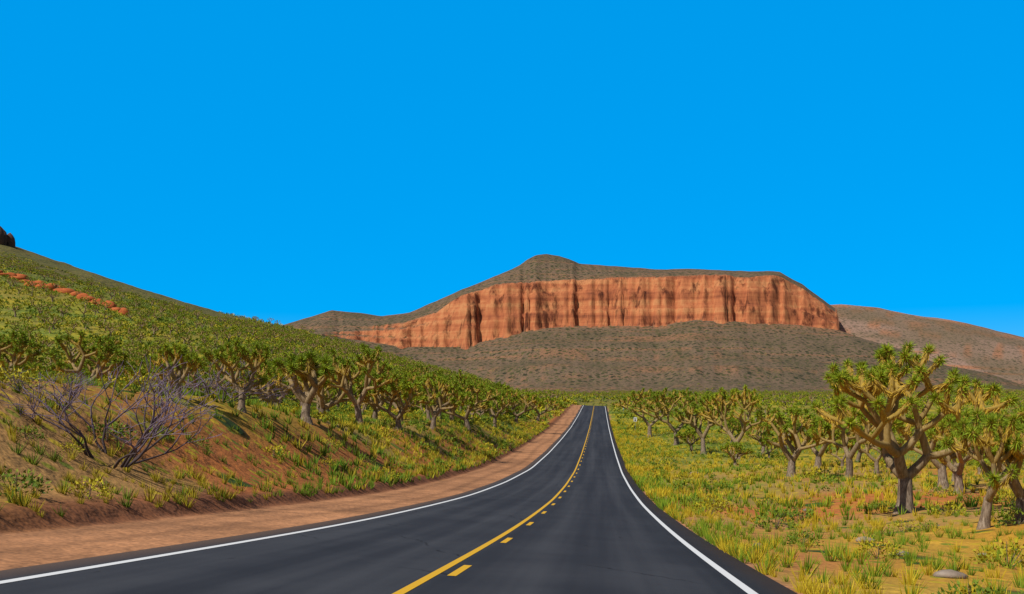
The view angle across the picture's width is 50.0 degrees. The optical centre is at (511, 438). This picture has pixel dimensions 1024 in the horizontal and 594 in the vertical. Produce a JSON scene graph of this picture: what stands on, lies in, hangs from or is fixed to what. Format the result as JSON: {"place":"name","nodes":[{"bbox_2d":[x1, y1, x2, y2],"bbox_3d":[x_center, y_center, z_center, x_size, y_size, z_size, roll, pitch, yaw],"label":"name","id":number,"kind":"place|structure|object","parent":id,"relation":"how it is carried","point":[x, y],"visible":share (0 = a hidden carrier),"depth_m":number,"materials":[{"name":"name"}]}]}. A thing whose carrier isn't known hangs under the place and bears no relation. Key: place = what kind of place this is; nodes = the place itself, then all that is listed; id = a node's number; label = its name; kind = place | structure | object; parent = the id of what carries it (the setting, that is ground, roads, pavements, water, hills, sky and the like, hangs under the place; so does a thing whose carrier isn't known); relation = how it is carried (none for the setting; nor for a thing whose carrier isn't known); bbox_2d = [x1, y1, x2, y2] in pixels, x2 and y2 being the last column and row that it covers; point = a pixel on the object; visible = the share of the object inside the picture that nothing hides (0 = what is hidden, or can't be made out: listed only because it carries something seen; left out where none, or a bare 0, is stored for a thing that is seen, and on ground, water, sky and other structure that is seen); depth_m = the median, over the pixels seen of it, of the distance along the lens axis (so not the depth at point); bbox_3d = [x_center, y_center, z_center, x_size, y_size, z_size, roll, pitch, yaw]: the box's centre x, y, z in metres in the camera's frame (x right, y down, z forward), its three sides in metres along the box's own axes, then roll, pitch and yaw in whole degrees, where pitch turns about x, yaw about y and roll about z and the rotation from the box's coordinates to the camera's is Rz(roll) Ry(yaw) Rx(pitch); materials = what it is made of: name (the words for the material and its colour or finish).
{"place":"outdoors","nodes":[
{"label":"outdoors","id":0,"kind":"place"},
{"bbox_2d":[0,405,796,593],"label":"road asphalt","id":1,"kind":"structure","parent":0,"point":[597,528],"depth_m":16.09,"materials":[{"name":"asphalt"}]},
{"bbox_2d":[0,405,583,583],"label":"road line","id":2,"kind":"object","parent":1,"relation":"on","point":[63,571],"visible":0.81,"depth_m":14.88,"materials":[{"name":"white paint"}]},
{"bbox_2d":[392,407,593,593],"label":"solid center line","id":3,"kind":"object","parent":1,"relation":"on","point":[407,588],"visible":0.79,"depth_m":16.04,"materials":[{"name":"yellow paint"}]},
{"bbox_2d":[448,413,593,575],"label":"dashed center line","id":4,"kind":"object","parent":1,"relation":"on","point":[459,570],"depth_m":14.05,"materials":[{"name":"yellow paint"}]},
{"bbox_2d":[605,408,757,593],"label":"road line","id":5,"kind":"object","parent":1,"relation":"on","point":[741,585],"visible":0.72,"depth_m":19.19,"materials":[{"name":"white paint"}]},
{"bbox_2d":[0,245,1023,593],"bbox_3d":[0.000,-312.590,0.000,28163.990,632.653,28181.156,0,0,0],"label":"desert terrain","id":6,"kind":"structure","parent":0,"point":[542,323],"depth_m":384.50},
{"bbox_2d":[0,226,14,246],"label":"crag rock","id":7,"kind":"object","parent":6,"relation":"on","point":[8,239],"visible":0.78,"depth_m":866.05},
{"bbox_2d":[5,304,23,316],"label":"joshua tree","id":8,"kind":"object","parent":6,"relation":"on","point":[14,308],"visible":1,"depth_m":370.16,"materials":[{"name":"green plant"}]},
{"bbox_2d":[0,329,43,370],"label":"joshua tree","id":9,"kind":"object","parent":6,"relation":"on","point":[24,340],"visible":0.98,"depth_m":77.93,"materials":[{"name":"green plant"}]},
{"bbox_2d":[0,351,43,373],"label":"joshua tree","id":10,"kind":"object","parent":6,"relation":"on","point":[25,366],"visible":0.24,"depth_m":103.56,"materials":[{"name":"green plant"}]},
{"bbox_2d":[0,331,50,362],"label":"joshua tree","id":11,"kind":"object","parent":6,"relation":"on","point":[31,336],"visible":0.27,"depth_m":230.90,"materials":[{"name":"green plant"}]},
{"bbox_2d":[22,355,43,364],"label":"joshua tree","id":12,"kind":"object","parent":6,"relation":"on","point":[32,359],"visible":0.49,"depth_m":235.26,"materials":[{"name":"green plant"}]},
{"bbox_2d":[30,301,49,312],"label":"joshua tree","id":13,"kind":"object","parent":6,"relation":"on","point":[38,304],"visible":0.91,"depth_m":389.51,"materials":[{"name":"green plant"}]},
{"bbox_2d":[41,337,55,347],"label":"joshua tree","id":14,"kind":"object","parent":6,"relation":"on","point":[49,344],"visible":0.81,"depth_m":294.77,"materials":[{"name":"green plant"}]},
{"bbox_2d":[3,368,96,409],"bbox_3d":[-11.422,-1.245,26.886,2.774,1.066,2.965,0,0,-43],"label":"leafless bush","id":15,"kind":"object","parent":6,"relation":"on","point":[77,389],"visible":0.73,"depth_m":26.82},
{"bbox_2d":[41,349,61,364],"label":"joshua tree","id":16,"kind":"object","parent":6,"relation":"on","point":[58,353],"visible":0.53,"depth_m":259.61,"materials":[{"name":"green plant"}]},
{"bbox_2d":[44,314,61,328],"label":"joshua tree","id":17,"kind":"object","parent":6,"relation":"on","point":[54,321],"visible":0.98,"depth_m":346.84,"materials":[{"name":"green plant"}]},
{"bbox_2d":[37,364,74,377],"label":"joshua tree","id":18,"kind":"object","parent":6,"relation":"on","point":[67,367],"visible":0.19,"depth_m":160.66,"materials":[{"name":"green plant"}]},
{"bbox_2d":[0,270,128,314],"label":"rock outcrop","id":19,"kind":"object","parent":6,"relation":"on","point":[112,306],"visible":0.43,"depth_m":477.53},
{"bbox_2d":[59,337,90,363],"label":"joshua tree","id":20,"kind":"object","parent":6,"relation":"on","point":[72,354],"visible":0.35,"depth_m":261.09,"materials":[{"name":"green plant"}]},
{"bbox_2d":[48,329,129,380],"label":"joshua tree","id":21,"kind":"object","parent":6,"relation":"on","point":[108,352],"visible":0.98,"depth_m":76.31,"materials":[{"name":"green plant"}]},
{"bbox_2d":[68,368,114,382],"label":"joshua tree","id":22,"kind":"object","parent":6,"relation":"on","point":[88,373],"visible":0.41,"depth_m":101.52,"materials":[{"name":"green plant"}]},
{"bbox_2d":[89,333,121,363],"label":"joshua tree","id":23,"kind":"object","parent":6,"relation":"on","point":[115,339],"visible":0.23,"depth_m":226.61,"materials":[{"name":"green plant"}]},
{"bbox_2d":[98,321,122,332],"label":"joshua tree","id":24,"kind":"object","parent":6,"relation":"on","point":[115,323],"visible":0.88,"depth_m":342.19,"materials":[{"name":"green plant"}]},
{"bbox_2d":[0,354,227,467],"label":"leafless bush","id":25,"kind":"object","parent":6,"relation":"on","point":[132,454],"visible":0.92,"depth_m":25.39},
{"bbox_2d":[102,365,146,385],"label":"joshua tree","id":26,"kind":"object","parent":6,"relation":"on","point":[131,371],"visible":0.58,"depth_m":89.03,"materials":[{"name":"green plant"}]},
{"bbox_2d":[123,359,153,374],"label":"joshua tree","id":27,"kind":"object","parent":6,"relation":"on","point":[133,363],"visible":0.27,"depth_m":205.69,"materials":[{"name":"green plant"}]},
{"bbox_2d":[134,364,155,374],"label":"joshua tree","id":28,"kind":"object","parent":6,"relation":"on","point":[146,367],"visible":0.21,"depth_m":197.51,"materials":[{"name":"green plant"}]},
{"bbox_2d":[136,348,155,358],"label":"joshua tree","id":29,"kind":"object","parent":6,"relation":"on","point":[154,351],"visible":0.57,"depth_m":277.98,"materials":[{"name":"green plant"}]},
{"bbox_2d":[128,368,164,387],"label":"joshua tree","id":30,"kind":"object","parent":6,"relation":"on","point":[154,378],"visible":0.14,"depth_m":150.17,"materials":[{"name":"green plant"}]},
{"bbox_2d":[149,362,190,389],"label":"joshua tree","id":31,"kind":"object","parent":6,"relation":"on","point":[165,373],"visible":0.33,"depth_m":82.07,"materials":[{"name":"green plant"}]},
{"bbox_2d":[164,321,180,332],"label":"joshua tree","id":32,"kind":"object","parent":6,"relation":"on","point":[173,325],"visible":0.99,"depth_m":358.05,"materials":[{"name":"green plant"}]},
{"bbox_2d":[146,342,203,397],"bbox_3d":[-11.885,-2.369,38.932,1.903,2.196,1.352,0,0,1],"label":"joshua tree","id":33,"kind":"object","parent":6,"relation":"on","point":[191,359],"visible":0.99,"depth_m":38.76,"materials":[{"name":"green plant"}]},
{"bbox_2d":[164,375,210,391],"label":"joshua tree","id":34,"kind":"object","parent":6,"relation":"on","point":[189,389],"visible":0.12,"depth_m":147.30,"materials":[{"name":"green plant"}]},
{"bbox_2d":[169,348,242,392],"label":"joshua tree","id":35,"kind":"object","parent":6,"relation":"on","point":[214,367],"visible":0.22,"depth_m":85.94,"materials":[{"name":"green plant"}]},
{"bbox_2d":[198,361,213,374],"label":"joshua tree","id":36,"kind":"object","parent":6,"relation":"on","point":[207,368],"visible":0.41,"depth_m":205.12,"materials":[{"name":"green plant"}]},
{"bbox_2d":[198,368,219,383],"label":"joshua tree","id":37,"kind":"object","parent":6,"relation":"on","point":[211,373],"visible":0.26,"depth_m":180.74,"materials":[{"name":"green plant"}]},
{"bbox_2d":[152,359,305,403],"bbox_3d":[-11.595,-2.297,43.149,6.048,1.865,5.414,0,0,16],"label":"leafless bush","id":38,"kind":"object","parent":6,"relation":"on","point":[219,386],"visible":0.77,"depth_m":43.36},
{"bbox_2d":[199,339,270,413],"bbox_3d":[-10.742,-2.421,42.791,2.473,3.035,2.846,0,0,43],"label":"joshua tree","id":39,"kind":"object","parent":6,"relation":"on","point":[259,355],"visible":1,"depth_m":42.73,"materials":[{"name":"green plant"}]},
{"bbox_2d":[222,388,257,401],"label":"joshua tree","id":40,"kind":"object","parent":6,"relation":"on","point":[234,394],"visible":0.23,"depth_m":72.74,"materials":[{"name":"green plant"}]},
{"bbox_2d":[221,371,266,397],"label":"joshua tree","id":41,"kind":"object","parent":6,"relation":"on","point":[242,383],"visible":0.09,"depth_m":126.91,"materials":[{"name":"green plant"}]},
{"bbox_2d":[225,358,287,408],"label":"joshua tree","id":42,"kind":"object","parent":6,"relation":"on","point":[268,399],"visible":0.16,"depth_m":94.69,"materials":[{"name":"green plant"}]},
{"bbox_2d":[247,359,290,407],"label":"joshua tree","id":43,"kind":"object","parent":6,"relation":"on","point":[269,371],"visible":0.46,"depth_m":88.92,"materials":[{"name":"green plant"}]},
{"bbox_2d":[0,368,546,517],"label":"grass","id":44,"kind":"structure","parent":6,"relation":"on","point":[460,464],"depth_m":42.15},
{"bbox_2d":[0,252,563,424],"bbox_3d":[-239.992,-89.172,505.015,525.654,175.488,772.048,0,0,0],"label":"hill shrubs","id":45,"kind":"object","parent":6,"relation":"on","point":[475,419],"depth_m":376.61,"materials":[{"name":"green plant"}]},
{"bbox_2d":[0,343,571,499],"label":"shrubs","id":46,"kind":"object","parent":6,"relation":"on","point":[16,370],"visible":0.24,"depth_m":35.44,"materials":[{"name":"green plant"}]},
{"bbox_2d":[286,346,308,354],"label":"joshua tree","id":47,"kind":"object","parent":6,"relation":"on","point":[288,350],"visible":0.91,"depth_m":321.07,"materials":[{"name":"green plant"}]},
{"bbox_2d":[267,369,329,405],"bbox_3d":[-11.016,-2.539,57.518,3.206,3.109,2.288,0,0,28],"label":"joshua tree","id":48,"kind":"object","parent":6,"relation":"on","point":[327,381],"visible":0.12,"depth_m":57.19,"materials":[{"name":"green plant"}]},
{"bbox_2d":[270,350,335,424],"bbox_3d":[-9.796,-2.342,51.398,3.115,3.648,4.320,0,0,-7],"label":"joshua tree","id":49,"kind":"object","parent":6,"relation":"on","point":[304,372],"visible":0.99,"depth_m":51.17,"materials":[{"name":"green plant"}]},
{"bbox_2d":[302,379,348,411],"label":"joshua tree","id":50,"kind":"object","parent":6,"relation":"on","point":[331,397],"visible":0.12,"depth_m":119.95,"materials":[{"name":"green plant"}]},
{"bbox_2d":[282,355,378,415],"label":"joshua tree","id":51,"kind":"object","parent":6,"relation":"on","point":[320,397],"visible":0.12,"depth_m":80.82,"materials":[{"name":"green plant"}]},
{"bbox_2d":[319,342,403,424],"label":"joshua tree","id":52,"kind":"object","parent":6,"relation":"on","point":[347,366],"visible":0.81,"depth_m":75.55,"materials":[{"name":"green plant"}]},
{"bbox_2d":[342,377,392,418],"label":"joshua tree","id":53,"kind":"object","parent":6,"relation":"on","point":[376,409],"visible":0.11,"depth_m":94.59,"materials":[{"name":"green plant"}]},
{"bbox_2d":[356,378,434,429],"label":"joshua tree","id":54,"kind":"object","parent":6,"relation":"on","point":[406,389],"visible":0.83,"depth_m":78.41,"materials":[{"name":"green plant"}]},
{"bbox_2d":[388,371,421,406],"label":"joshua tree","id":55,"kind":"object","parent":6,"relation":"on","point":[412,375],"visible":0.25,"depth_m":154.26,"materials":[{"name":"green plant"}]},
{"bbox_2d":[382,381,428,422],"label":"joshua tree","id":56,"kind":"object","parent":6,"relation":"on","point":[424,391],"visible":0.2,"depth_m":91.00,"materials":[{"name":"green plant"}]},
{"bbox_2d":[397,365,420,378],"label":"joshua tree","id":57,"kind":"object","parent":6,"relation":"on","point":[410,369],"visible":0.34,"depth_m":228.44,"materials":[{"name":"green plant"}]},
{"bbox_2d":[401,364,433,375],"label":"joshua tree","id":58,"kind":"object","parent":6,"relation":"on","point":[420,369],"visible":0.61,"depth_m":244.93,"materials":[{"name":"green plant"}]},
{"bbox_2d":[414,386,436,420],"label":"joshua tree","id":59,"kind":"object","parent":6,"relation":"on","point":[428,413],"visible":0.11,"depth_m":97.43,"materials":[{"name":"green plant"}]},
{"bbox_2d":[413,373,472,418],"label":"joshua tree","id":60,"kind":"object","parent":6,"relation":"on","point":[452,380],"visible":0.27,"depth_m":105.62,"materials":[{"name":"green plant"}]},
{"bbox_2d":[416,372,470,430],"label":"joshua tree","id":61,"kind":"object","parent":6,"relation":"on","point":[427,381],"visible":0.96,"depth_m":90.15,"materials":[{"name":"green plant"}]},
{"bbox_2d":[413,380,474,410],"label":"joshua tree","id":62,"kind":"object","parent":6,"relation":"on","point":[464,387],"visible":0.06,"depth_m":110.76,"materials":[{"name":"green plant"}]},
{"bbox_2d":[431,368,474,419],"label":"joshua tree","id":63,"kind":"object","parent":6,"relation":"on","point":[462,381],"visible":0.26,"depth_m":115.29,"materials":[{"name":"green plant"}]},
{"bbox_2d":[420,382,498,431],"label":"joshua tree","id":64,"kind":"object","parent":6,"relation":"on","point":[479,400],"visible":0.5,"depth_m":110.06,"materials":[{"name":"green plant"}]},
{"bbox_2d":[455,374,486,411],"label":"joshua tree","id":65,"kind":"object","parent":6,"relation":"on","point":[476,385],"visible":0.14,"depth_m":160.19,"materials":[{"name":"green plant"}]},
{"bbox_2d":[465,393,484,418],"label":"joshua tree","id":66,"kind":"object","parent":6,"relation":"on","point":[475,411],"visible":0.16,"depth_m":127.16,"materials":[{"name":"green plant"}]},
{"bbox_2d":[464,398,496,417],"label":"joshua tree","id":67,"kind":"object","parent":6,"relation":"on","point":[485,410],"visible":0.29,"depth_m":138.41,"materials":[{"name":"green plant"}]},
{"bbox_2d":[480,385,517,427],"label":"joshua tree","id":68,"kind":"object","parent":6,"relation":"on","point":[503,400],"visible":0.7,"depth_m":136.66,"materials":[{"name":"green plant"}]},
{"bbox_2d":[490,381,510,394],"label":"joshua tree","id":69,"kind":"object","parent":6,"relation":"on","point":[498,384],"visible":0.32,"depth_m":195.56,"materials":[{"name":"green plant"}]},
{"bbox_2d":[501,402,513,414],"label":"joshua tree","id":70,"kind":"object","parent":6,"relation":"on","point":[506,410],"visible":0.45,"depth_m":169.85,"materials":[{"name":"green plant"}]},
{"bbox_2d":[495,384,519,412],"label":"joshua tree","id":71,"kind":"object","parent":6,"relation":"on","point":[508,387],"visible":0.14,"depth_m":188.20,"materials":[{"name":"green plant"}]},
{"bbox_2d":[505,393,526,414],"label":"joshua tree","id":72,"kind":"object","parent":6,"relation":"on","point":[514,406],"visible":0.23,"depth_m":190.14,"materials":[{"name":"green plant"}]},
{"bbox_2d":[500,389,545,424],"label":"joshua tree","id":73,"kind":"object","parent":6,"relation":"on","point":[536,400],"visible":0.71,"depth_m":169.58,"materials":[{"name":"green plant"}]},
{"bbox_2d":[526,391,565,420],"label":"joshua tree","id":74,"kind":"object","parent":6,"relation":"on","point":[551,404],"visible":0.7,"depth_m":210.20,"materials":[{"name":"green plant"}]},
{"bbox_2d":[217,311,1023,405],"bbox_3d":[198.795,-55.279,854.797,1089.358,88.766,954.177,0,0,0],"label":"trees","id":75,"kind":"object","parent":6,"relation":"on","point":[773,402],"visible":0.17,"depth_m":563.98,"materials":[{"name":"green plant"}]},
{"bbox_2d":[611,388,677,436],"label":"joshua tree","id":76,"kind":"object","parent":6,"relation":"on","point":[641,399],"visible":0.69,"depth_m":173.87,"materials":[{"name":"green plant"}]},
{"bbox_2d":[320,419,983,578],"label":"scattered rocks","id":77,"kind":"object","parent":6,"relation":"on","point":[948,573],"visible":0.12,"depth_m":16.69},
{"bbox_2d":[628,387,704,444],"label":"joshua tree","id":78,"kind":"object","parent":6,"relation":"on","point":[657,401],"visible":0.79,"depth_m":139.29,"materials":[{"name":"green plant"}]},
{"bbox_2d":[675,426,707,450],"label":"joshua tree","id":79,"kind":"object","parent":6,"relation":"on","point":[692,431],"visible":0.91,"depth_m":128.77,"materials":[{"name":"green plant"}]},
{"bbox_2d":[670,391,732,454],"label":"joshua tree","id":80,"kind":"object","parent":6,"relation":"on","point":[687,411],"visible":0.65,"depth_m":122.11,"materials":[{"name":"green plant"}]},
{"bbox_2d":[693,383,772,458],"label":"joshua tree","id":81,"kind":"object","parent":6,"relation":"on","point":[742,397],"visible":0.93,"depth_m":110.46,"materials":[{"name":"green plant"}]},
{"bbox_2d":[717,419,750,441],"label":"joshua tree","id":82,"kind":"object","parent":6,"relation":"on","point":[731,425],"visible":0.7,"depth_m":143.07,"materials":[{"name":"green plant"}]},
{"bbox_2d":[719,441,753,464],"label":"joshua tree","id":83,"kind":"object","parent":6,"relation":"on","point":[736,447],"visible":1,"depth_m":94.12,"materials":[{"name":"green plant"}]},
{"bbox_2d":[747,403,764,420],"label":"joshua tree","id":84,"kind":"object","parent":6,"relation":"on","point":[756,406],"visible":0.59,"depth_m":248.60,"materials":[{"name":"green plant"}]},
{"bbox_2d":[736,420,777,453],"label":"joshua tree","id":85,"kind":"object","parent":6,"relation":"on","point":[758,427],"visible":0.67,"depth_m":119.94,"materials":[{"name":"green plant"}]},
{"bbox_2d":[759,437,779,457],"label":"joshua tree","id":86,"kind":"object","parent":6,"relation":"on","point":[766,445],"visible":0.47,"depth_m":111.93,"materials":[{"name":"green plant"}]},
{"bbox_2d":[753,406,843,476],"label":"joshua tree","id":87,"kind":"object","parent":6,"relation":"on","point":[782,430],"visible":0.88,"depth_m":76.52,"materials":[{"name":"green plant"}]},
{"bbox_2d":[609,403,1023,593],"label":"shrubs","id":88,"kind":"object","parent":6,"relation":"on","point":[626,413],"visible":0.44,"depth_m":43.37,"materials":[{"name":"green plant"}]},
{"bbox_2d":[610,420,1023,593],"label":"grass","id":89,"kind":"structure","parent":6,"relation":"on","point":[739,551],"depth_m":38.45,"materials":[{"name":"plant"}]},
{"bbox_2d":[786,408,854,467],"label":"joshua tree","id":90,"kind":"object","parent":6,"relation":"on","point":[818,458],"visible":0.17,"depth_m":89.75,"materials":[{"name":"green plant"}]},
{"bbox_2d":[825,440,853,465],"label":"joshua tree","id":91,"kind":"object","parent":6,"relation":"on","point":[829,450],"visible":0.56,"depth_m":92.86,"materials":[{"name":"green plant"}]},
{"bbox_2d":[807,396,884,479],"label":"joshua tree","id":92,"kind":"object","parent":6,"relation":"on","point":[867,425],"visible":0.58,"depth_m":71.23,"materials":[{"name":"green plant"}]},
{"bbox_2d":[838,417,899,461],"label":"joshua tree","id":93,"kind":"object","parent":6,"relation":"on","point":[859,455],"visible":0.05,"depth_m":103.79,"materials":[{"name":"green plant"}]},
{"bbox_2d":[852,436,903,473],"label":"joshua tree","id":94,"kind":"object","parent":6,"relation":"on","point":[874,460],"visible":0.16,"depth_m":81.56,"materials":[{"name":"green plant"}]},
{"bbox_2d":[852,418,920,467],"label":"joshua tree","id":95,"kind":"object","parent":6,"relation":"on","point":[918,446],"visible":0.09,"depth_m":88.18,"materials":[{"name":"green plant"}]},
{"bbox_2d":[808,340,1023,513],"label":"joshua tree","id":96,"kind":"object","parent":6,"relation":"on","point":[872,383],"visible":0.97,"depth_m":39.72,"materials":[{"name":"green plant"}]},
{"bbox_2d":[891,406,972,488],"bbox_3d":[23.284,0.554,60.659,4.562,4.995,5.261,0,0,44],"label":"joshua tree","id":97,"kind":"object","parent":6,"relation":"on","point":[906,431],"visible":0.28,"depth_m":60.51,"materials":[{"name":"green plant"}]},
{"bbox_2d":[925,412,998,493],"bbox_3d":[22.483,0.819,54.539,3.925,4.447,4.500,0,0,-40],"label":"joshua tree","id":98,"kind":"object","parent":6,"relation":"on","point":[944,426],"visible":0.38,"depth_m":54.82,"materials":[{"name":"green plant"}]},
{"bbox_2d":[951,441,996,480],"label":"joshua tree","id":99,"kind":"object","parent":6,"relation":"on","point":[955,463],"visible":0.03,"depth_m":68.43,"materials":[{"name":"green plant"}]},
{"bbox_2d":[937,405,1023,529],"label":"joshua tree","id":100,"kind":"object","parent":6,"relation":"on","point":[979,434],"visible":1,"depth_m":28.78,"materials":[{"name":"green plant"}]},
{"bbox_2d":[968,441,994,474],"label":"joshua tree","id":101,"kind":"object","parent":6,"relation":"on","point":[979,471],"visible":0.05,"depth_m":80.73,"materials":[{"name":"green plant"}]},
{"bbox_2d":[972,432,1023,523],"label":"joshua tree","id":102,"kind":"object","parent":6,"relation":"on","point":[1017,489],"visible":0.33,"depth_m":29.68,"materials":[{"name":"green plant"}]},
{"bbox_2d":[0,0,1023,336],"label":"sky","id":103,"kind":"structure","parent":0,"point":[286,161],"materials":[{"name":"blue"}]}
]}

